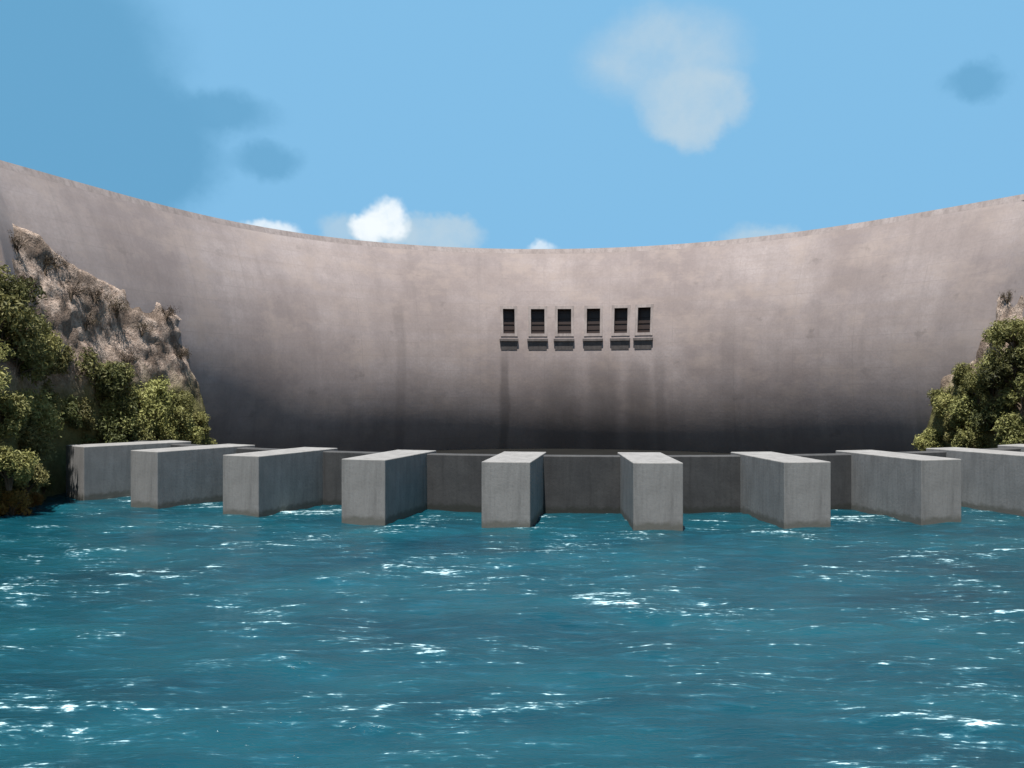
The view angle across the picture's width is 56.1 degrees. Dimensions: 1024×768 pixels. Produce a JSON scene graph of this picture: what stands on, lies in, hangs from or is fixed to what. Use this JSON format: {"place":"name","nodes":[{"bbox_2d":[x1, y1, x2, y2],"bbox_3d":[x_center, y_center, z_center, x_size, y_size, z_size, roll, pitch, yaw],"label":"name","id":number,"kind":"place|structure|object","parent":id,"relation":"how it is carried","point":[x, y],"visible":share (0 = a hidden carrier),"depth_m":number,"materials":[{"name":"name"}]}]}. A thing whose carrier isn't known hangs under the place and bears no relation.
{"place":"outdoors","nodes":[
{"label":"outdoors","id":0,"kind":"place"},
{"bbox_2d":[0,223,215,513],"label":"bank","id":1,"kind":"structure","parent":0,"point":[110,337],"depth_m":121.09,"materials":[{"name":"grey stone"}]},
{"bbox_2d":[0,339,15,394],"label":"shrub","id":2,"kind":"object","parent":1,"relation":"on","point":[5,380],"visible":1,"depth_m":95.15,"materials":[{"name":"green plant"}]},
{"bbox_2d":[0,261,27,316],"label":"shrub","id":3,"kind":"object","parent":1,"relation":"on","point":[3,268],"visible":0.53,"depth_m":100.58,"materials":[{"name":"green plant"}]},
{"bbox_2d":[0,487,32,515],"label":"shrub","id":4,"kind":"object","parent":1,"relation":"on","point":[16,504],"visible":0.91,"depth_m":95.54,"materials":[{"name":"green plant"}]},
{"bbox_2d":[0,389,35,439],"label":"shrub","id":5,"kind":"object","parent":1,"relation":"on","point":[12,411],"visible":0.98,"depth_m":97.37,"materials":[{"name":"green plant"}]},
{"bbox_2d":[7,229,29,252],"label":"dry shrub","id":6,"kind":"object","parent":1,"relation":"on","point":[17,242],"visible":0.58,"depth_m":111.88,"materials":[{"name":"brown plant"}]},
{"bbox_2d":[0,440,39,490],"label":"shrub","id":7,"kind":"object","parent":1,"relation":"on","point":[16,467],"visible":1,"depth_m":94.22,"materials":[{"name":"green plant"}]},
{"bbox_2d":[0,291,43,362],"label":"shrub","id":8,"kind":"object","parent":1,"relation":"on","point":[12,328],"visible":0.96,"depth_m":99.92,"materials":[{"name":"green plant"}]},
{"bbox_2d":[0,275,50,338],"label":"shrub","id":9,"kind":"object","parent":1,"relation":"on","point":[26,289],"visible":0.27,"depth_m":103.81,"materials":[{"name":"green plant"}]},
{"bbox_2d":[3,461,50,499],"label":"shrub","id":10,"kind":"object","parent":1,"relation":"on","point":[42,479],"visible":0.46,"depth_m":98.49,"materials":[{"name":"green plant"}]},
{"bbox_2d":[14,272,41,289],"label":"dry shrub","id":11,"kind":"object","parent":1,"relation":"on","point":[24,277],"visible":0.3,"depth_m":110.31,"materials":[{"name":"brown plant"}]},
{"bbox_2d":[15,328,50,387],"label":"shrub","id":12,"kind":"object","parent":1,"relation":"on","point":[26,368],"visible":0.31,"depth_m":103.36,"materials":[{"name":"green plant"}]},
{"bbox_2d":[29,489,43,506],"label":"shrub","id":13,"kind":"object","parent":1,"relation":"on","point":[36,498],"visible":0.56,"depth_m":102.40,"materials":[{"name":"green plant"}]},
{"bbox_2d":[31,358,42,386],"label":"shrub","id":14,"kind":"object","parent":1,"relation":"on","point":[36,376],"visible":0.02,"depth_m":108.33,"materials":[{"name":"green plant"}]},
{"bbox_2d":[17,420,58,461],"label":"shrub","id":15,"kind":"object","parent":1,"relation":"on","point":[29,438],"visible":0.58,"depth_m":102.27,"materials":[{"name":"green plant"}]},
{"bbox_2d":[16,388,59,432],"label":"shrub","id":16,"kind":"object","parent":1,"relation":"on","point":[38,417],"visible":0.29,"depth_m":104.02,"materials":[{"name":"green plant"}]},
{"bbox_2d":[38,318,53,335],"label":"shrub","id":17,"kind":"object","parent":1,"relation":"on","point":[47,330],"visible":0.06,"depth_m":112.99,"materials":[{"name":"green plant"}]},
{"bbox_2d":[31,387,64,438],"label":"shrub","id":18,"kind":"object","parent":1,"relation":"on","point":[60,420],"visible":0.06,"depth_m":107.35,"materials":[{"name":"green plant"}]},
{"bbox_2d":[41,474,55,493],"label":"shrub","id":19,"kind":"object","parent":1,"relation":"on","point":[51,487],"visible":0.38,"depth_m":108.12,"materials":[{"name":"green plant"}]},
{"bbox_2d":[37,255,59,275],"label":"dry shrub","id":20,"kind":"object","parent":1,"relation":"on","point":[45,268],"visible":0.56,"depth_m":117.34,"materials":[{"name":"brown plant"}]},
{"bbox_2d":[32,312,64,361],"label":"shrub","id":21,"kind":"object","parent":1,"relation":"on","point":[59,339],"visible":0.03,"depth_m":111.08,"materials":[{"name":"green plant"}]},
{"bbox_2d":[37,330,63,371],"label":"shrub","id":22,"kind":"object","parent":1,"relation":"on","point":[52,345],"visible":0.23,"depth_m":109.07,"materials":[{"name":"green plant"}]},
{"bbox_2d":[41,380,65,414],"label":"shrub","id":23,"kind":"object","parent":1,"relation":"on","point":[56,400],"visible":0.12,"depth_m":112.82,"materials":[{"name":"green plant"}]},
{"bbox_2d":[40,350,69,386],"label":"shrub","id":24,"kind":"object","parent":1,"relation":"on","point":[52,370],"visible":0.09,"depth_m":113.05,"materials":[{"name":"green plant"}]},
{"bbox_2d":[45,251,69,270],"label":"dry shrub","id":25,"kind":"object","parent":1,"relation":"on","point":[50,259],"visible":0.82,"depth_m":119.01,"materials":[{"name":"brown plant"}]},
{"bbox_2d":[54,339,66,374],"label":"shrub","id":26,"kind":"object","parent":1,"relation":"on","point":[61,368],"visible":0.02,"depth_m":114.88,"materials":[{"name":"green plant"}]},
{"bbox_2d":[56,342,75,372],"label":"shrub","id":27,"kind":"object","parent":1,"relation":"on","point":[68,352],"visible":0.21,"depth_m":116.10,"materials":[{"name":"green plant"}]},
{"bbox_2d":[59,395,82,428],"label":"shrub","id":28,"kind":"object","parent":1,"relation":"on","point":[71,407],"visible":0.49,"depth_m":115.73,"materials":[{"name":"green plant"}]},
{"bbox_2d":[58,276,89,300],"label":"dry shrub","id":29,"kind":"object","parent":1,"relation":"on","point":[72,293],"visible":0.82,"depth_m":120.16,"materials":[{"name":"brown plant"}]},
{"bbox_2d":[74,397,95,430],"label":"shrub","id":30,"kind":"object","parent":1,"relation":"on","point":[85,413],"visible":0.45,"depth_m":117.93,"materials":[{"name":"green plant"}]},
{"bbox_2d":[72,351,104,381],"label":"shrub","id":31,"kind":"object","parent":1,"relation":"on","point":[86,360],"visible":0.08,"depth_m":118.65,"materials":[{"name":"green plant"}]},
{"bbox_2d":[78,308,100,330],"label":"dry shrub","id":32,"kind":"object","parent":1,"relation":"on","point":[90,322],"visible":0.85,"depth_m":121.95,"materials":[{"name":"brown plant"}]},
{"bbox_2d":[83,347,100,364],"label":"shrub","id":33,"kind":"object","parent":1,"relation":"on","point":[90,349],"visible":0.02,"depth_m":120.66,"materials":[{"name":"green plant"}]},
{"bbox_2d":[89,285,109,303],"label":"dry shrub","id":34,"kind":"object","parent":1,"relation":"on","point":[96,297],"visible":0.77,"depth_m":124.45,"materials":[{"name":"brown plant"}]},
{"bbox_2d":[80,415,128,443],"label":"shrub","id":35,"kind":"object","parent":1,"relation":"on","point":[110,436],"visible":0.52,"depth_m":119.97,"materials":[{"name":"green plant"}]},
{"bbox_2d":[85,361,137,417],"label":"shrub","id":36,"kind":"object","parent":1,"relation":"on","point":[112,382],"visible":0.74,"depth_m":121.26,"materials":[{"name":"green plant"}]},
{"bbox_2d":[98,393,135,434],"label":"shrub","id":37,"kind":"object","parent":1,"relation":"on","point":[110,411],"visible":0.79,"depth_m":121.95,"materials":[{"name":"green plant"}]},
{"bbox_2d":[106,294,129,316],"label":"dry shrub","id":38,"kind":"object","parent":1,"relation":"on","point":[117,309],"visible":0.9,"depth_m":126.97,"materials":[{"name":"brown plant"}]},
{"bbox_2d":[103,360,141,400],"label":"shrub","id":39,"kind":"object","parent":1,"relation":"on","point":[127,371],"visible":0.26,"depth_m":124.27,"materials":[{"name":"green plant"}]},
{"bbox_2d":[119,348,139,364],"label":"dry shrub","id":40,"kind":"object","parent":1,"relation":"on","point":[129,360],"visible":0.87,"depth_m":127.40,"materials":[{"name":"brown plant"}]},
{"bbox_2d":[122,420,159,440],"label":"shrub","id":41,"kind":"object","parent":1,"relation":"on","point":[143,432],"visible":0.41,"depth_m":124.53,"materials":[{"name":"green plant"}]},
{"bbox_2d":[136,320,154,336],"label":"dry shrub","id":42,"kind":"object","parent":1,"relation":"on","point":[144,327],"visible":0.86,"depth_m":131.67,"materials":[{"name":"brown plant"}]},
{"bbox_2d":[120,381,171,431],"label":"shrub","id":43,"kind":"object","parent":1,"relation":"on","point":[148,408],"visible":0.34,"depth_m":126.50,"materials":[{"name":"green plant"}]},
{"bbox_2d":[143,374,175,407],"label":"shrub","id":44,"kind":"object","parent":1,"relation":"on","point":[161,389],"visible":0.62,"depth_m":130.41,"materials":[{"name":"green plant"}]},
{"bbox_2d":[149,414,181,440],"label":"shrub","id":45,"kind":"object","parent":1,"relation":"on","point":[167,431],"visible":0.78,"depth_m":130.42,"materials":[{"name":"green plant"}]},
{"bbox_2d":[158,305,179,320],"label":"dry shrub","id":46,"kind":"object","parent":1,"relation":"on","point":[167,314],"visible":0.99,"depth_m":137.05,"materials":[{"name":"brown plant"}]},
{"bbox_2d":[152,390,190,430],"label":"shrub","id":47,"kind":"object","parent":1,"relation":"on","point":[174,410],"visible":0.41,"depth_m":131.87,"materials":[{"name":"green plant"}]},
{"bbox_2d":[171,389,195,418],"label":"shrub","id":48,"kind":"object","parent":1,"relation":"on","point":[186,399],"visible":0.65,"depth_m":135.10,"materials":[{"name":"green plant"}]},
{"bbox_2d":[175,345,191,359],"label":"dry shrub","id":49,"kind":"object","parent":1,"relation":"on","point":[179,356],"visible":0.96,"depth_m":138.16,"materials":[{"name":"brown plant"}]},
{"bbox_2d":[177,415,205,444],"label":"shrub","id":50,"kind":"object","parent":1,"relation":"on","point":[194,431],"visible":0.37,"depth_m":134.45,"materials":[{"name":"green plant"}]},
{"bbox_2d":[192,411,210,433],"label":"shrub","id":51,"kind":"object","parent":1,"relation":"on","point":[202,419],"visible":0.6,"depth_m":138.91,"materials":[{"name":"green plant"}]},
{"bbox_2d":[203,435,216,444],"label":"shrub","id":52,"kind":"object","parent":1,"relation":"on","point":[208,442],"visible":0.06,"depth_m":140.60,"materials":[{"name":"green plant"}]},
{"bbox_2d":[0,493,1023,767],"bbox_3d":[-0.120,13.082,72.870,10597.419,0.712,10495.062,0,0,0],"label":"water","id":53,"kind":"structure","parent":0,"point":[206,635],"depth_m":48.90,"materials":[{"name":"blue liquid"}]},
{"bbox_2d":[66,440,190,500],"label":"pier","id":54,"kind":"structure","parent":53,"relation":"in","point":[98,471],"depth_m":110.50,"materials":[{"name":"concrete"}]},
{"bbox_2d":[131,444,254,508],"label":"pier","id":55,"kind":"structure","parent":53,"relation":"in","point":[169,477],"depth_m":102.82,"materials":[{"name":"concrete"}]},
{"bbox_2d":[223,447,337,516],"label":"pier","id":56,"kind":"structure","parent":53,"relation":"in","point":[264,483],"depth_m":96.42,"materials":[{"name":"concrete"}]},
{"bbox_2d":[342,450,435,525],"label":"pier","id":57,"kind":"structure","parent":53,"relation":"in","point":[384,488],"depth_m":90.84,"materials":[{"name":"concrete"}]},
{"bbox_2d":[482,451,545,527],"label":"pier","id":58,"kind":"structure","parent":53,"relation":"in","point":[512,489],"depth_m":87.51,"materials":[{"name":"concrete"}]},
{"bbox_2d":[617,452,682,530],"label":"pier","id":59,"kind":"structure","parent":53,"relation":"in","point":[651,490],"depth_m":86.39,"materials":[{"name":"concrete"}]},
{"bbox_2d":[731,452,830,528],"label":"pier","id":60,"kind":"structure","parent":53,"relation":"in","point":[783,491],"depth_m":87.59,"materials":[{"name":"concrete"}]},
{"bbox_2d":[836,450,960,524],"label":"pier","id":61,"kind":"structure","parent":53,"relation":"in","point":[917,489],"depth_m":91.67,"materials":[{"name":"concrete"}]},
{"bbox_2d":[926,447,1023,516],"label":"pier","id":62,"kind":"structure","parent":53,"relation":"in","point":[992,480],"depth_m":98.60,"materials":[{"name":"concrete"}]},
{"bbox_2d":[998,444,1023,451],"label":"pier","id":63,"kind":"structure","parent":53,"relation":"in","point":[1021,446],"depth_m":110.72,"materials":[{"name":"concrete"}]},
{"bbox_2d":[0,0,1023,248],"label":"sky","id":64,"kind":"structure","parent":0,"point":[495,124],"materials":[{"name":"blue"}]},
{"bbox_2d":[436,449,730,454],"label":"ground","id":65,"kind":"structure","parent":0,"point":[562,451],"depth_m":181.37,"materials":[{"name":"grey concrete"}]},
{"bbox_2d":[0,160,1023,453],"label":"arch dam","id":66,"kind":"structure","parent":65,"relation":"on","point":[848,336],"depth_m":168.67,"materials":[{"name":"concrete"}]},
{"bbox_2d":[500,306,517,349],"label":"window","id":67,"kind":"structure","parent":66,"relation":"in","point":[508,314],"depth_m":187.65,"materials":[{"name":"concrete"}]},
{"bbox_2d":[527,306,547,349],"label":"window","id":68,"kind":"structure","parent":66,"relation":"in","point":[537,315],"depth_m":188.11,"materials":[{"name":"concrete"}]},
{"bbox_2d":[554,306,573,349],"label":"window","id":69,"kind":"structure","parent":66,"relation":"in","point":[564,315],"depth_m":187.79,"materials":[{"name":"concrete"}]},
{"bbox_2d":[583,305,602,349],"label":"window","id":70,"kind":"structure","parent":66,"relation":"in","point":[593,315],"depth_m":186.87,"materials":[{"name":"concrete"}]},
{"bbox_2d":[610,305,629,349],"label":"window","id":71,"kind":"structure","parent":66,"relation":"in","point":[620,325],"depth_m":185.55,"materials":[{"name":"concrete"}]},
{"bbox_2d":[633,304,653,348],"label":"window","id":72,"kind":"structure","parent":66,"relation":"in","point":[643,312],"depth_m":183.98,"materials":[{"name":"concrete"}]},
{"bbox_2d":[128,440,1020,513],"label":"weir wall","id":73,"kind":"structure","parent":65,"relation":"on","point":[584,483],"depth_m":97.50,"materials":[{"name":"concrete"}]},
{"bbox_2d":[920,295,1023,450],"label":"bank","id":74,"kind":"structure","parent":0,"point":[1002,313],"depth_m":133.89,"materials":[{"name":"grey stone"}]},
{"bbox_2d":[912,426,943,450],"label":"shrub","id":75,"kind":"object","parent":74,"relation":"on","point":[929,438],"visible":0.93,"depth_m":140.01,"materials":[{"name":"green plant"}]},
{"bbox_2d":[927,383,951,406],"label":"shrub","id":76,"kind":"object","parent":74,"relation":"on","point":[934,392],"visible":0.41,"depth_m":140.05,"materials":[{"name":"green plant"}]},
{"bbox_2d":[931,391,960,418],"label":"shrub","id":77,"kind":"object","parent":74,"relation":"on","point":[942,403],"visible":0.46,"depth_m":137.44,"materials":[{"name":"green plant"}]},
{"bbox_2d":[942,409,971,443],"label":"shrub","id":78,"kind":"object","parent":74,"relation":"on","point":[949,436],"visible":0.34,"depth_m":135.61,"materials":[{"name":"green plant"}]},
{"bbox_2d":[951,362,971,387],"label":"shrub","id":79,"kind":"object","parent":74,"relation":"on","point":[959,373],"visible":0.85,"depth_m":136.23,"materials":[{"name":"green plant"}]},
{"bbox_2d":[947,394,984,433],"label":"shrub","id":80,"kind":"object","parent":74,"relation":"on","point":[962,409],"visible":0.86,"depth_m":132.66,"materials":[{"name":"green plant"}]},
{"bbox_2d":[951,426,988,448],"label":"shrub","id":81,"kind":"object","parent":74,"relation":"on","point":[965,439],"visible":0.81,"depth_m":130.76,"materials":[{"name":"green plant"}]},
{"bbox_2d":[956,368,994,404],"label":"shrub","id":82,"kind":"object","parent":74,"relation":"on","point":[973,389],"visible":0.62,"depth_m":131.94,"materials":[{"name":"green plant"}]},
{"bbox_2d":[970,354,1002,398],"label":"shrub","id":83,"kind":"object","parent":74,"relation":"on","point":[992,391],"visible":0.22,"depth_m":130.34,"materials":[{"name":"green plant"}]},
{"bbox_2d":[981,318,1003,345],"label":"shrub","id":84,"kind":"object","parent":74,"relation":"on","point":[987,339],"visible":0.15,"depth_m":133.23,"materials":[{"name":"green plant"}]},
{"bbox_2d":[969,394,1015,436],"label":"shrub","id":85,"kind":"object","parent":74,"relation":"on","point":[988,420],"visible":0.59,"depth_m":127.75,"materials":[{"name":"green plant"}]},
{"bbox_2d":[977,344,1023,392],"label":"shrub","id":86,"kind":"object","parent":74,"relation":"on","point":[1003,370],"visible":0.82,"depth_m":125.88,"materials":[{"name":"green plant"}]},
{"bbox_2d":[983,315,1023,368],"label":"shrub","id":87,"kind":"object","parent":74,"relation":"on","point":[1012,331],"visible":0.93,"depth_m":126.39,"materials":[{"name":"green plant"}]},
{"bbox_2d":[990,412,1023,446],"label":"shrub","id":88,"kind":"object","parent":74,"relation":"on","point":[1008,431],"visible":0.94,"depth_m":123.23,"materials":[{"name":"green plant"}]},
{"bbox_2d":[1000,288,1015,303],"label":"dry shrub","id":89,"kind":"object","parent":74,"relation":"on","point":[1007,298],"visible":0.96,"depth_m":133.08,"materials":[{"name":"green plant"}]},
{"bbox_2d":[994,369,1023,416],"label":"shrub","id":90,"kind":"object","parent":74,"relation":"on","point":[1010,399],"visible":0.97,"depth_m":125.11,"materials":[{"name":"green plant"}]}
]}

